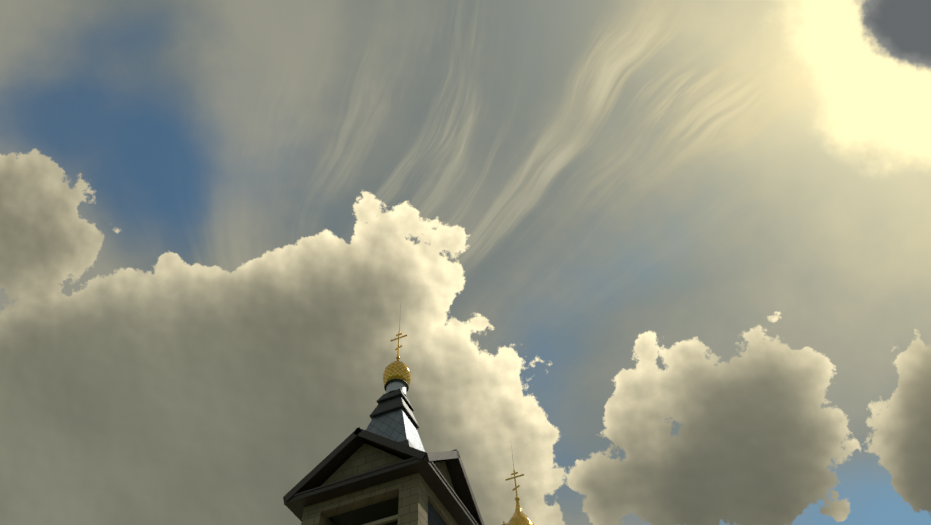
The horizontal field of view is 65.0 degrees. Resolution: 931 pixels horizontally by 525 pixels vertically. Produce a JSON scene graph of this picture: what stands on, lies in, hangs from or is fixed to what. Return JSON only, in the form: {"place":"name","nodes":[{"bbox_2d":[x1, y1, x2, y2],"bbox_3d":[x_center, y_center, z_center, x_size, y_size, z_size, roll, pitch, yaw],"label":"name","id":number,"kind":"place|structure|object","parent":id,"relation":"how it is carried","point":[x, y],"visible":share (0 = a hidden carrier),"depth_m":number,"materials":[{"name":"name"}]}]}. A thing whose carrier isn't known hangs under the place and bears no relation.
{"place":"outdoors","nodes":[
{"label":"outdoors","id":0,"kind":"place"},
{"bbox_2d":[327,497,398,524],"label":"belfry opening","id":1,"kind":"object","parent":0,"point":[375,512],"depth_m":26.45,"materials":[{"name":"black"}]},
{"bbox_2d":[321,443,455,492],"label":"tower gable walls","id":2,"kind":"structure","parent":0,"point":[364,457],"depth_m":26.78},
{"bbox_2d":[428,501,446,524],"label":"tower side panel","id":3,"kind":"structure","parent":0,"point":[434,517],"depth_m":25.65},
{"bbox_2d":[0,0,930,524],"label":"sky","id":4,"kind":"structure","parent":0,"point":[673,257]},
{"bbox_2d":[502,445,533,524],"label":"church","id":5,"kind":"structure","parent":0,"point":[519,517],"depth_m":37.23,"materials":[{"name":"gold metal"}]},
{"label":"tower belfry floor","id":6,"kind":"structure","parent":0,"visible":0},
{"bbox_2d":[301,473,457,524],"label":"tower belfry piers and lintels","id":7,"kind":"object","parent":6,"relation":"on","point":[415,493],"visible":0.85,"depth_m":25.48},
{"bbox_2d":[283,453,477,524],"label":"cornice","id":8,"kind":"structure","parent":7,"relation":"on","point":[436,482],"depth_m":25.76,"materials":[{"name":"grey metal"}]},
{"bbox_2d":[363,514,397,524],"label":"beam","id":9,"kind":"structure","parent":7,"relation":"attached to","point":[387,520],"depth_m":24.50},
{"bbox_2d":[283,428,483,524],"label":"tower rake boards","id":10,"kind":"object","parent":7,"relation":"on","point":[372,437],"visible":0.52,"depth_m":26.62,"materials":[{"name":"grey metal"}]},
{"bbox_2d":[298,436,479,524],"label":"cross gable roof","id":11,"kind":"structure","parent":10,"relation":"attached to","point":[321,477],"depth_m":27.32,"materials":[{"name":"black metal"}]},
{"bbox_2d":[356,427,456,450],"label":"ridge caps","id":12,"kind":"object","parent":11,"relation":"on","point":[407,442],"visible":0.06,"depth_m":27.92,"materials":[{"name":"grey metal"}]},
{"bbox_2d":[366,408,424,451],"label":"spire roof","id":13,"kind":"structure","parent":7,"relation":"on","point":[397,425],"depth_m":29.74,"materials":[{"name":"grey metal"}]},
{"bbox_2d":[369,389,419,428],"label":"tower tent skirts","id":14,"kind":"object","parent":13,"relation":"attached to","point":[403,403],"visible":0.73,"depth_m":31.09,"materials":[{"name":"grey metal"}]},
{"bbox_2d":[386,381,406,395],"bbox_3d":[-3.067,5.736,32.362,0.920,0.630,0.920,-20,-55,12],"label":"drum","id":15,"kind":"object","parent":13,"relation":"on","point":[393,386],"visible":0.33,"depth_m":32.11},
{"bbox_2d":[384,378,408,390],"bbox_3d":[-3.077,5.571,32.582,1.100,0.100,1.100,-20,-55,12],"label":"dome base ring","id":16,"kind":"object","parent":15,"relation":"on","point":[396,379],"visible":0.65,"depth_m":32.34,"materials":[{"name":"black metal"}]},
{"bbox_2d":[383,359,410,385],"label":"onion dome","id":17,"kind":"structure","parent":16,"relation":"on","point":[397,368],"depth_m":32.67,"materials":[{"name":"gold metal"}]},
{"bbox_2d":[390,307,407,358],"bbox_3d":[-3.223,3.252,35.676,0.900,4.200,0.200,-20,-55,12],"label":"cross","id":18,"kind":"object","parent":17,"relation":"on","point":[398,338],"visible":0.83,"depth_m":35.08,"materials":[{"name":"gold metal"}]}
]}

